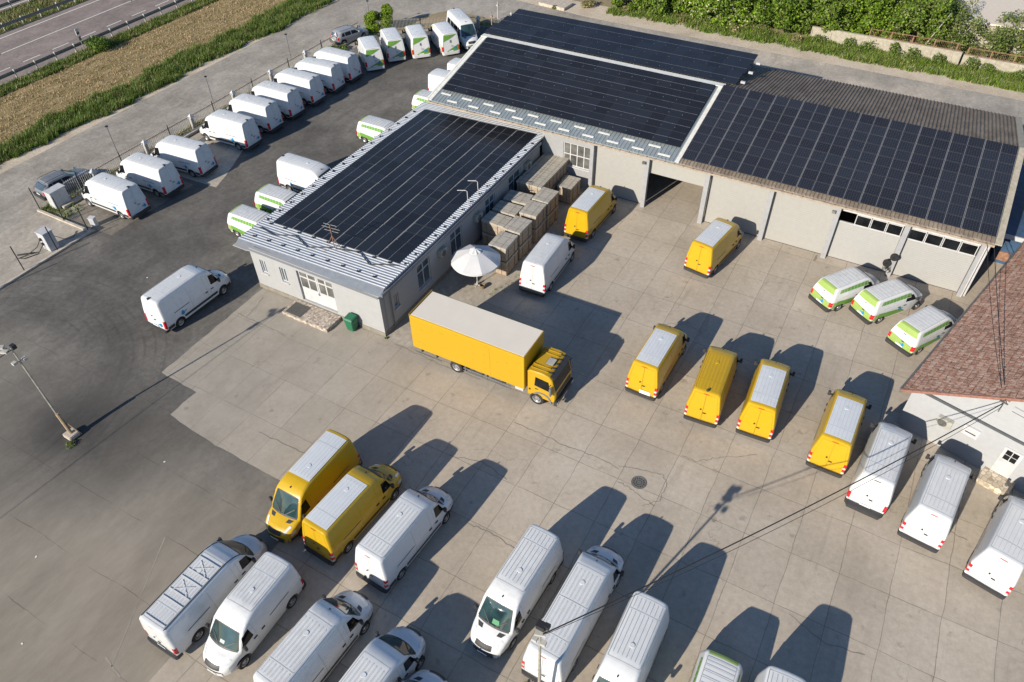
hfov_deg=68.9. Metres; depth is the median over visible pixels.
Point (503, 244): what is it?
crate
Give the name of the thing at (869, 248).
bay door
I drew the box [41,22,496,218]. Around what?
corner grass
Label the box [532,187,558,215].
crate
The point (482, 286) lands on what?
plant pot
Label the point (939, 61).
bush
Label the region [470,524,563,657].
delivery van
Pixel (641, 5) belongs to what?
broadleaf tree
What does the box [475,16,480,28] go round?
fence pillar
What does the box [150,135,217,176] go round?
delivery van
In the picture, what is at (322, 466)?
delivery van
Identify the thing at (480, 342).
box truck
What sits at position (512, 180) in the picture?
window
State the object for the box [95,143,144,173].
metal fence
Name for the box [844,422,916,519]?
delivery van
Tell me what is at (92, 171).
fence pillar
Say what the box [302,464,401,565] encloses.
delivery van
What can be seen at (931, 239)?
clerestory window
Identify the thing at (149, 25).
grass verge
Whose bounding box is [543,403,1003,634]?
overhead cable
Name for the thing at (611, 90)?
solar array
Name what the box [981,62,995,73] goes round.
bush
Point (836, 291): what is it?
van
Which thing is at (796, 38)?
bush
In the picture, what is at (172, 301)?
delivery van
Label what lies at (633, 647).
delivery van
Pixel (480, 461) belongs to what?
pavement crack
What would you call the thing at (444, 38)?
delivery van
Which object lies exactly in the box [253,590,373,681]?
delivery van
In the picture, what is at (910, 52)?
bush
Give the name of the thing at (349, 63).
delivery van
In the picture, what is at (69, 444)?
bush
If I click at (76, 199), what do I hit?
fence kerb
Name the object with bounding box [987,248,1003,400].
overhead cable
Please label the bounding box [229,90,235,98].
fence pillar
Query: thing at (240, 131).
delivery van
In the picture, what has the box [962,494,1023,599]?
delivery van
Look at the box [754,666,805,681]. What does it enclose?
delivery van
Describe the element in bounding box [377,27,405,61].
delivery van
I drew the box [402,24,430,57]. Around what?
delivery van
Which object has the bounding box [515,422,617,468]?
pavement crack
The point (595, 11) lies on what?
roadside sand
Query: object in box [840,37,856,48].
bush
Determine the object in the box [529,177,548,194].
crate
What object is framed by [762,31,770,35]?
bush
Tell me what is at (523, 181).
crate
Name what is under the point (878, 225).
clerestory window
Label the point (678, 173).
raised door
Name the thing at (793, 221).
bay door
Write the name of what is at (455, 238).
window
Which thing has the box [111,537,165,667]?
faded parking line
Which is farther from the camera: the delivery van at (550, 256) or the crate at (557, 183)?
the crate at (557, 183)
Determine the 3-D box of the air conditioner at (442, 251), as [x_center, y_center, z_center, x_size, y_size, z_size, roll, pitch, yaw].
[-4.769,-6.119,51.417,0.375,0.640,0.760,21,48,21]
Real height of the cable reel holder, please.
1.577 m
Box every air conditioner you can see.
[438,245,447,257]
[474,211,482,222]
[524,160,531,170]
[935,414,954,429]
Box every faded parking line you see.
[105,656,119,676]
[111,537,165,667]
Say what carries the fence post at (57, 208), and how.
on the kerb at (37, 264)
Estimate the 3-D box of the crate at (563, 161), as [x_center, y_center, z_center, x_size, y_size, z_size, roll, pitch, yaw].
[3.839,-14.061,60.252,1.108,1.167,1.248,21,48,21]
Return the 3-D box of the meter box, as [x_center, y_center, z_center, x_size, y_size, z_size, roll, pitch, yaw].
[-32.598,-9.303,58.129,0.500,0.790,0.420,6,44,7]
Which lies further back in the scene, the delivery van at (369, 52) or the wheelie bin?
the delivery van at (369, 52)
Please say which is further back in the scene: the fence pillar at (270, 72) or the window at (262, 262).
the fence pillar at (270, 72)
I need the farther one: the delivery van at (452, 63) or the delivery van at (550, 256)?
the delivery van at (452, 63)
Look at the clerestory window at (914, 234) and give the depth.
49.91 m
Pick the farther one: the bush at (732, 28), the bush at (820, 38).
the bush at (732, 28)
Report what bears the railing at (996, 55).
on the boundary wall
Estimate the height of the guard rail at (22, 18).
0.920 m
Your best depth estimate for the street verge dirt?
70.94 m
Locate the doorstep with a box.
[282,299,341,332]
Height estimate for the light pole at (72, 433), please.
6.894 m
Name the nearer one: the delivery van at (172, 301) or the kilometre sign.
the delivery van at (172, 301)
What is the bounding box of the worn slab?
[75,180,192,234]
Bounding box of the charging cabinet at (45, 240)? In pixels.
[17,226,75,258]
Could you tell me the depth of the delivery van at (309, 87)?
71.51 m
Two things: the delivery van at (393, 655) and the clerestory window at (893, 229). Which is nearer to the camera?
the delivery van at (393, 655)
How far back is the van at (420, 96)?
69.63 m
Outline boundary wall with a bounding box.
[810,26,1023,74]
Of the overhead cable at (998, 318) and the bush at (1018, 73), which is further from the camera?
the bush at (1018, 73)
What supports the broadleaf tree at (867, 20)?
on the ground at (607, 3)
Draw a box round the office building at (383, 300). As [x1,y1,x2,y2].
[233,102,543,336]
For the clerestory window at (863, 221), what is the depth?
51.16 m
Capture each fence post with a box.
[10,246,24,269]
[45,227,57,249]
[52,197,63,219]
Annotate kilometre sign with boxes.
[74,28,84,50]
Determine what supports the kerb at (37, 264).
on the entrance paving at (21, 237)
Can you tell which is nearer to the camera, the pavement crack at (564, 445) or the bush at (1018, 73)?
the pavement crack at (564, 445)
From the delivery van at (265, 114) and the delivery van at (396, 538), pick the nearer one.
the delivery van at (396, 538)
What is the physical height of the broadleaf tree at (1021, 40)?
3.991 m
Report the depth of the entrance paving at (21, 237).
57.01 m
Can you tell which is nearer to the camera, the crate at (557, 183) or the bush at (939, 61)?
the crate at (557, 183)
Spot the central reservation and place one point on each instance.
(60, 8)
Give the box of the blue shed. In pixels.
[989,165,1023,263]
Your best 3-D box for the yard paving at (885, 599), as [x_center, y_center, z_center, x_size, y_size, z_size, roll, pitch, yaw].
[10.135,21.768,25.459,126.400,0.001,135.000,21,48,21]
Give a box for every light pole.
[0,343,81,440]
[531,619,550,681]
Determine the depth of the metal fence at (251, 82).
73.72 m
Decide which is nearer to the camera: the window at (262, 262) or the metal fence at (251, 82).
the window at (262, 262)
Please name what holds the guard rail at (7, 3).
on the central reservation
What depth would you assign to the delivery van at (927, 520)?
36.54 m
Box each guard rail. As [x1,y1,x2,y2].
[0,0,29,7]
[0,0,75,30]
[0,0,192,79]
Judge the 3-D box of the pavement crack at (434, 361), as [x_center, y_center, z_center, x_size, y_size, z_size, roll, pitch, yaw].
[-4.795,1.315,47.021,6.474,0.001,0.236,21,48,22]
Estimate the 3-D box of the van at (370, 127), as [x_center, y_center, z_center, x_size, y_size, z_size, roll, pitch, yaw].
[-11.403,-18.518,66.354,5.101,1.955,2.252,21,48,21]
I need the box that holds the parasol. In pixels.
[451,244,500,286]
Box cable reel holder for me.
[882,253,898,272]
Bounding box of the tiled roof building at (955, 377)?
[897,241,1023,497]
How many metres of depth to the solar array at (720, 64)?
64.40 m
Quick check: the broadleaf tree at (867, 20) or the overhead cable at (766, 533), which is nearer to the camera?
the overhead cable at (766, 533)
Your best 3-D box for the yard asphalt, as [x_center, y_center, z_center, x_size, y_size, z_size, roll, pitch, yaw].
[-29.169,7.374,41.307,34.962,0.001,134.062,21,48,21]
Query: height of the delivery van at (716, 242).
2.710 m
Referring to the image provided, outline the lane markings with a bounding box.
[0,0,168,71]
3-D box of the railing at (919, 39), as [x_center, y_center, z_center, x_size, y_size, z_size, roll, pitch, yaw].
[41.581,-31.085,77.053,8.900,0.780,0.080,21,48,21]
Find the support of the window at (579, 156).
in the warehouse
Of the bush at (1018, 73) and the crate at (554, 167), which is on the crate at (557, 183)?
the crate at (554, 167)
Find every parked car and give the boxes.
[33,167,91,200]
[329,25,368,44]
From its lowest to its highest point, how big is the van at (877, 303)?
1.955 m
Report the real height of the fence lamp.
3.340 m
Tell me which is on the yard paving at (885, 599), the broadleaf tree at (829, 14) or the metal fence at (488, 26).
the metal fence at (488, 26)
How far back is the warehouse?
55.58 m
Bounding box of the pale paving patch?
[177,139,242,186]
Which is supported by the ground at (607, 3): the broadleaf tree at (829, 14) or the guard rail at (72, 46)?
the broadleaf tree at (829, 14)
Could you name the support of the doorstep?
on the yard paving at (885, 599)
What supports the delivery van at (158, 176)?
on the worn slab
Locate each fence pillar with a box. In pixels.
[89,169,97,176]
[141,140,150,153]
[187,114,195,128]
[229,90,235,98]
[267,69,273,80]
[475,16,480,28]
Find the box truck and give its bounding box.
[409,290,573,405]
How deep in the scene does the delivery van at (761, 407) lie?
41.49 m
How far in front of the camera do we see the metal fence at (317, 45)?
80.41 m
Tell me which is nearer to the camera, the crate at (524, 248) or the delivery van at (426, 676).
the delivery van at (426, 676)
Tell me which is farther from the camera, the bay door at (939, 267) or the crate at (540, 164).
the crate at (540, 164)
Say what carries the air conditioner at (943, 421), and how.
attached to the tiled roof building at (955, 377)
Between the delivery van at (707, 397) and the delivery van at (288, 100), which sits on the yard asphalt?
the delivery van at (288, 100)
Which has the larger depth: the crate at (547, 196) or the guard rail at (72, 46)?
the guard rail at (72, 46)
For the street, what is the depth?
74.61 m
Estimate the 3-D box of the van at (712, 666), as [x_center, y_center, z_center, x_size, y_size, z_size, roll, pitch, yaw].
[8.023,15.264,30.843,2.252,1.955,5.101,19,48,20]
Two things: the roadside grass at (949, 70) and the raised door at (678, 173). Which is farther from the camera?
the roadside grass at (949, 70)
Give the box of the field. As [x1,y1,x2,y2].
[0,0,313,164]
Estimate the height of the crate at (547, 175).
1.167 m
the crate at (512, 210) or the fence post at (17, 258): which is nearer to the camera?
the fence post at (17, 258)
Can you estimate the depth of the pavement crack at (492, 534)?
38.06 m
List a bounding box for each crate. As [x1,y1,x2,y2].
[481,211,512,235]
[482,231,494,244]
[489,231,517,261]
[492,200,522,217]
[494,250,517,275]
[503,190,533,206]
[503,216,531,245]
[516,174,535,193]
[517,235,531,259]
[519,200,546,229]
[524,166,542,175]
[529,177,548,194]
[531,218,545,242]
[532,159,549,168]
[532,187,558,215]
[536,169,555,188]
[539,153,555,161]
[544,162,562,184]
[545,205,558,229]
[551,156,568,177]
[555,178,561,190]
[557,175,580,203]
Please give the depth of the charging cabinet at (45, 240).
55.57 m
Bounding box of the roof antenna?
[322,223,342,250]
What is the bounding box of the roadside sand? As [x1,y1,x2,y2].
[518,0,1023,100]
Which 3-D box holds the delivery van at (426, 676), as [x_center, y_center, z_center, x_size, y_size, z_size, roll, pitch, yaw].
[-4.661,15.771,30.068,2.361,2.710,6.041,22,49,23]
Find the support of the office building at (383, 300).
on the yard paving at (885, 599)
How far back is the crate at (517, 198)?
56.26 m
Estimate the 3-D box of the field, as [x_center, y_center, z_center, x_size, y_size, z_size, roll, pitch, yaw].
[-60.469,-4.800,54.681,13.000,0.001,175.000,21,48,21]
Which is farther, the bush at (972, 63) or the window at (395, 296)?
the bush at (972, 63)
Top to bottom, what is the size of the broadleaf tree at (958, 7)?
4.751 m
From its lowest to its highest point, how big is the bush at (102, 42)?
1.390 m
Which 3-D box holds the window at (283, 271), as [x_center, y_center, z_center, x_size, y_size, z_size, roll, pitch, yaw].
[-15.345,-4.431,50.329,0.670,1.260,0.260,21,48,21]
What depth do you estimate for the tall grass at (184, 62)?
76.85 m
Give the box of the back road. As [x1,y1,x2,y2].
[578,17,1023,123]
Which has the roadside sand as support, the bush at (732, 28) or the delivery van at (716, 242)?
the bush at (732, 28)
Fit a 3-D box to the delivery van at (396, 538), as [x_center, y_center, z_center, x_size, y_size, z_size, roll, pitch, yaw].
[-5.197,9.157,36.945,2.361,2.710,6.041,23,49,23]
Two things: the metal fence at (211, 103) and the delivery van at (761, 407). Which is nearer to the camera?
the delivery van at (761, 407)
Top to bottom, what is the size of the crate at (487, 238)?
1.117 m
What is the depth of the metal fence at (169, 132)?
67.23 m
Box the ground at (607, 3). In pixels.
[6,0,1022,226]
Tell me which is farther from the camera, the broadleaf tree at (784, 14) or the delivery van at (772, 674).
the broadleaf tree at (784, 14)
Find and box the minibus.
[446,8,477,48]
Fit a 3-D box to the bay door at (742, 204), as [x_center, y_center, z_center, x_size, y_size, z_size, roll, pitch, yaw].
[16.563,-10.021,55.344,4.310,4.100,0.080,21,48,21]
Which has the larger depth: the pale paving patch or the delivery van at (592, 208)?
the pale paving patch
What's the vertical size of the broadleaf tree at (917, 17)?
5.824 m
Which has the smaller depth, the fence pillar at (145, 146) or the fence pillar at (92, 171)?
the fence pillar at (92, 171)
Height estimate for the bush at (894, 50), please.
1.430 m
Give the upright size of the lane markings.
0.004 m
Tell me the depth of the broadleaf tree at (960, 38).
76.87 m
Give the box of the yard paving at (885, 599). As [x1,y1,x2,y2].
[57,25,1023,681]
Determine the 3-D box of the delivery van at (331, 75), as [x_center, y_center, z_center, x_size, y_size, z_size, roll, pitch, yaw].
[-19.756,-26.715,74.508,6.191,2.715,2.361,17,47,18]
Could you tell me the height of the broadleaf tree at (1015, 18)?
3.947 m
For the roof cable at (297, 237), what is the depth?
50.86 m
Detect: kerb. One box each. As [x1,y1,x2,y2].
[0,209,91,289]
[61,40,354,208]
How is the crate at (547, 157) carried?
on the crate
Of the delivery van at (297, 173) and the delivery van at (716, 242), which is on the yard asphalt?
the delivery van at (297, 173)
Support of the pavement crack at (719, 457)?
on the yard paving at (885, 599)
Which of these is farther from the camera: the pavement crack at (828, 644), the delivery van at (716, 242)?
the delivery van at (716, 242)
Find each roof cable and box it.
[260,227,331,247]
[336,248,396,265]
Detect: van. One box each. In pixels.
[81,172,150,219]
[116,152,184,196]
[139,534,266,659]
[141,264,230,333]
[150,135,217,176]
[200,109,262,149]
[203,551,305,676]
[226,93,284,132]
[227,204,269,236]
[251,80,305,118]
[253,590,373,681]
[254,184,296,213]
[266,429,362,542]
[273,68,326,105]
[276,153,330,191]
[293,57,345,92]
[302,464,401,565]
[313,46,362,81]
[339,626,425,681]
[354,36,384,70]
[355,486,452,593]
[356,115,394,142]
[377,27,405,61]
[397,670,447,681]
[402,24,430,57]
[411,89,431,110]
[428,22,459,55]
[428,68,449,90]
[447,57,460,70]
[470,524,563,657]
[519,233,574,296]
[521,545,623,681]
[564,185,616,241]
[592,591,669,681]
[625,323,689,400]
[683,346,742,427]
[684,217,743,278]
[690,649,742,681]
[735,358,795,442]
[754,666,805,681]
[806,389,871,477]
[808,266,879,311]
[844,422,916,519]
[848,278,921,324]
[885,305,956,356]
[897,454,975,552]
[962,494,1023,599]
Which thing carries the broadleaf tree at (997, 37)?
on the ground at (607, 3)
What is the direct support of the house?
on the ground at (607, 3)
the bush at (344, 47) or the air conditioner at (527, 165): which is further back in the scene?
the bush at (344, 47)
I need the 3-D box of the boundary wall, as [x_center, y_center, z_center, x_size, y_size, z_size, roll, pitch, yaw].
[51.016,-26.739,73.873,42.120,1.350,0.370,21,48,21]
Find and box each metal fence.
[63,169,90,196]
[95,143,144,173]
[146,117,190,151]
[192,94,230,124]
[234,71,269,95]
[271,53,303,75]
[306,35,334,56]
[365,16,475,29]
[483,16,502,27]
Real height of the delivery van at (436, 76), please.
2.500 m
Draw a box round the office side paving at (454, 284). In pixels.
[388,189,584,349]
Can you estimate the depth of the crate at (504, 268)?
52.90 m
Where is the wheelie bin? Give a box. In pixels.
[343,312,359,331]
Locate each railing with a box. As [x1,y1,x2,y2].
[869,28,962,50]
[966,47,1023,63]
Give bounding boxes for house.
[950,0,1023,53]
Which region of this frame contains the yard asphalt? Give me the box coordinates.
[0,26,489,681]
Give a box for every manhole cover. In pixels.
[65,212,79,220]
[631,476,646,488]
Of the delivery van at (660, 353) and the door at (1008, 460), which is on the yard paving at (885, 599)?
the delivery van at (660, 353)
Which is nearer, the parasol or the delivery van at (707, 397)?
the delivery van at (707, 397)
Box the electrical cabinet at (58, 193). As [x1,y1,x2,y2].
[42,183,70,208]
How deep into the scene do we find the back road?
74.51 m
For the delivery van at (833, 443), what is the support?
on the yard paving at (885, 599)
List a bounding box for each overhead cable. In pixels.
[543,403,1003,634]
[547,407,1000,633]
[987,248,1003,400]
[994,247,1006,402]
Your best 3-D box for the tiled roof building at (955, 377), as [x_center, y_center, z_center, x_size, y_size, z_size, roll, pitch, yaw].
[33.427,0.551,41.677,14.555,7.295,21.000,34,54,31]
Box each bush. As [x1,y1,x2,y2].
[64,440,75,448]
[83,35,113,51]
[331,44,347,49]
[580,0,596,7]
[727,25,738,32]
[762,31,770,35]
[789,36,801,42]
[813,34,827,42]
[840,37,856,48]
[856,40,876,51]
[889,41,899,55]
[902,47,922,60]
[932,52,946,64]
[964,57,980,70]
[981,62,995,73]
[1010,68,1023,79]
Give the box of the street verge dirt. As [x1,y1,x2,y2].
[0,0,337,173]
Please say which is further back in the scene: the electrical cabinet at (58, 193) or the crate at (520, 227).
the electrical cabinet at (58, 193)
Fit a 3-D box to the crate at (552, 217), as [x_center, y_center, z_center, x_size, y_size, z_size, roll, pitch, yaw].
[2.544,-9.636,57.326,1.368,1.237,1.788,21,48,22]
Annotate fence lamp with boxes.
[104,125,118,155]
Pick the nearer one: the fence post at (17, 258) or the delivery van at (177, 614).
the delivery van at (177, 614)
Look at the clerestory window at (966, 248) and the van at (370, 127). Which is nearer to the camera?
the clerestory window at (966, 248)
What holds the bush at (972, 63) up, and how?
on the roadside sand
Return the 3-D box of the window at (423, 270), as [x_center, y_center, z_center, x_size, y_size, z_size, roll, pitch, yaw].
[-5.950,-4.562,50.499,0.260,2.010,1.620,21,48,21]
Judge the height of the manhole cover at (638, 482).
0.017 m
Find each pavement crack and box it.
[395,344,478,378]
[448,455,506,479]
[468,523,513,547]
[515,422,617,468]
[619,466,666,505]
[681,454,756,461]
[791,615,864,654]
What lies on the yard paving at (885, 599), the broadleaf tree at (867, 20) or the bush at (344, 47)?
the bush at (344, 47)
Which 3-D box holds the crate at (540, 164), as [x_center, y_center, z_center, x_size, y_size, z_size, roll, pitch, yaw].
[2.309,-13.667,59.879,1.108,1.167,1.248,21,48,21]
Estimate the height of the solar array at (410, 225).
0.089 m
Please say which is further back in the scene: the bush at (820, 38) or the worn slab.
the bush at (820, 38)
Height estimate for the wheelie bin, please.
1.148 m
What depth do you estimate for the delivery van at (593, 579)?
32.51 m
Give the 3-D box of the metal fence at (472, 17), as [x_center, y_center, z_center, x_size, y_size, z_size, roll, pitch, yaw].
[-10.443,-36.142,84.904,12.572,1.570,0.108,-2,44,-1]
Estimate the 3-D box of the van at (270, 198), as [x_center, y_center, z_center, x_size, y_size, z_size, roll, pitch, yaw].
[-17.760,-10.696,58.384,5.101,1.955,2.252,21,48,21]
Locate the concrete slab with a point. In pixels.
(562, 5)
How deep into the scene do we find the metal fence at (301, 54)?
77.05 m
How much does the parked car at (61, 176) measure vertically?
1.536 m
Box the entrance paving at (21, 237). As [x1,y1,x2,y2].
[0,212,85,284]
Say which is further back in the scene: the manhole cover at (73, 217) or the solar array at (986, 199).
the manhole cover at (73, 217)
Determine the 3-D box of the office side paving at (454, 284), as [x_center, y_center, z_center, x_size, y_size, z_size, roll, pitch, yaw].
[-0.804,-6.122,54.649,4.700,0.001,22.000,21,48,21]
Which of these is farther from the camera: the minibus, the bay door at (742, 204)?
the minibus
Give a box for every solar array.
[273,109,535,262]
[442,37,714,146]
[485,9,760,84]
[681,85,1018,236]
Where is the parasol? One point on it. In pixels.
(470, 260)
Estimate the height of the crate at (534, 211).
1.237 m
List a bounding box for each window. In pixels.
[260,260,268,275]
[280,268,289,284]
[393,293,401,309]
[417,257,433,291]
[450,225,463,255]
[485,193,493,213]
[509,168,519,190]
[563,142,589,171]
[854,215,871,228]
[869,218,887,231]
[885,223,903,236]
[907,228,926,242]
[924,233,943,246]
[941,237,961,251]
[958,242,978,255]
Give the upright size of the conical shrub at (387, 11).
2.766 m
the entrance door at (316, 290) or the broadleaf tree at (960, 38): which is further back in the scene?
the broadleaf tree at (960, 38)
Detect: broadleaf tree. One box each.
[611,0,650,11]
[641,0,687,16]
[672,0,724,19]
[707,0,772,29]
[750,0,813,32]
[792,0,862,35]
[842,0,911,39]
[883,0,954,45]
[924,0,980,42]
[937,10,987,54]
[965,25,1019,59]
[995,9,1023,49]
[1005,28,1023,63]
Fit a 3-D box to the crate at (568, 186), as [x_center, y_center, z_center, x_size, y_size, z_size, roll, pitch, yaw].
[4.532,-12.071,59.640,1.218,1.467,1.818,21,48,21]
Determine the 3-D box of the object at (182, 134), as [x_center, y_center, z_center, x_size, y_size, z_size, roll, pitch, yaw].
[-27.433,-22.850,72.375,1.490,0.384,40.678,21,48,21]
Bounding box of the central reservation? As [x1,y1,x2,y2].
[0,0,85,33]
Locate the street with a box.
[0,0,585,232]
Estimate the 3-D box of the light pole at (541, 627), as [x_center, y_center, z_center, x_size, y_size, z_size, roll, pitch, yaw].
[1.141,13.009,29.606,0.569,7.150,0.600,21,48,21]
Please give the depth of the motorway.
87.37 m
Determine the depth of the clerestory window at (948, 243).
49.15 m
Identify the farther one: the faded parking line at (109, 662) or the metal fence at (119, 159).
the metal fence at (119, 159)
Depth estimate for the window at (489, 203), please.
55.88 m
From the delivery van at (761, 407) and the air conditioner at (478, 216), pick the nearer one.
the delivery van at (761, 407)
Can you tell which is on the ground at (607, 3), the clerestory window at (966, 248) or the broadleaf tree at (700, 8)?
the broadleaf tree at (700, 8)
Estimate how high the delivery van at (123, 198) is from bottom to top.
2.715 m
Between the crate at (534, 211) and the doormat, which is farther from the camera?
the crate at (534, 211)
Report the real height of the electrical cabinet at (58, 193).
1.560 m
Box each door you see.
[298,271,337,310]
[594,146,644,202]
[650,160,705,186]
[703,176,769,235]
[763,192,836,253]
[826,221,899,271]
[891,239,973,291]
[991,446,1023,478]
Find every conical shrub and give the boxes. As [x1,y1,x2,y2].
[363,10,379,33]
[378,3,394,29]
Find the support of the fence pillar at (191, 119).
on the ground at (607, 3)
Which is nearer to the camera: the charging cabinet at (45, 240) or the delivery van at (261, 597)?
the delivery van at (261, 597)
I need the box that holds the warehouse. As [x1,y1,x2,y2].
[426,33,1023,296]
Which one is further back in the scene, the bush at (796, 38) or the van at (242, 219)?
the bush at (796, 38)
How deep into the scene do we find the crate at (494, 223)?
54.31 m
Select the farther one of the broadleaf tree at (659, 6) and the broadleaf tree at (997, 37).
the broadleaf tree at (659, 6)
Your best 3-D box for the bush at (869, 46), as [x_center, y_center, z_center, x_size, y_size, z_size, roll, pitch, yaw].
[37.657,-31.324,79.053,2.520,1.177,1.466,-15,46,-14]
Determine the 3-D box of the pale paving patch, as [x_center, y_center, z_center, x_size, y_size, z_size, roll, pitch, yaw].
[-26.113,-15.648,65.121,6.700,0.001,6.400,21,48,21]
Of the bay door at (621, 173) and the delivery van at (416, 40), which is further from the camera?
the delivery van at (416, 40)
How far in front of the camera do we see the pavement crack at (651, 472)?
40.06 m
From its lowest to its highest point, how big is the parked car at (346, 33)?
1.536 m
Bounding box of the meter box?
[87,216,98,226]
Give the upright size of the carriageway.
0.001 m
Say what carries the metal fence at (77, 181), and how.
on the ground at (607, 3)
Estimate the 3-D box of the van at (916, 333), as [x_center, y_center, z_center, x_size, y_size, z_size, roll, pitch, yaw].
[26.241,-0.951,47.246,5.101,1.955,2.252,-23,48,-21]
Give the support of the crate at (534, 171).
on the crate
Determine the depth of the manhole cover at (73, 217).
59.33 m
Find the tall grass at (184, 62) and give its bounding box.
[0,0,333,163]
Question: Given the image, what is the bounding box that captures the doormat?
[286,302,309,316]
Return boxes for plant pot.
[480,283,484,289]
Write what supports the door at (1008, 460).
in the tiled roof building at (955, 377)
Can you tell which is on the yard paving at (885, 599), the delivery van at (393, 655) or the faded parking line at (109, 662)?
the delivery van at (393, 655)
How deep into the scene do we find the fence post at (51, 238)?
55.30 m
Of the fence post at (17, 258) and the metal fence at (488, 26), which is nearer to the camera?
the fence post at (17, 258)
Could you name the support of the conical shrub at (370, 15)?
on the ground at (607, 3)
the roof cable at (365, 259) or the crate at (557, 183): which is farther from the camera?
the crate at (557, 183)
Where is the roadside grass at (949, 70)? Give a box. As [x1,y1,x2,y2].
[606,5,1023,92]
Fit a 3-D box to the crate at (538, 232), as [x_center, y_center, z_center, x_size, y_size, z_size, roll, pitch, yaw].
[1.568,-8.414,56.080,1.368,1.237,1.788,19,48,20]
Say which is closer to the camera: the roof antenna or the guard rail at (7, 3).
the roof antenna
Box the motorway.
[0,0,195,86]
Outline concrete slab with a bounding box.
[539,0,572,10]

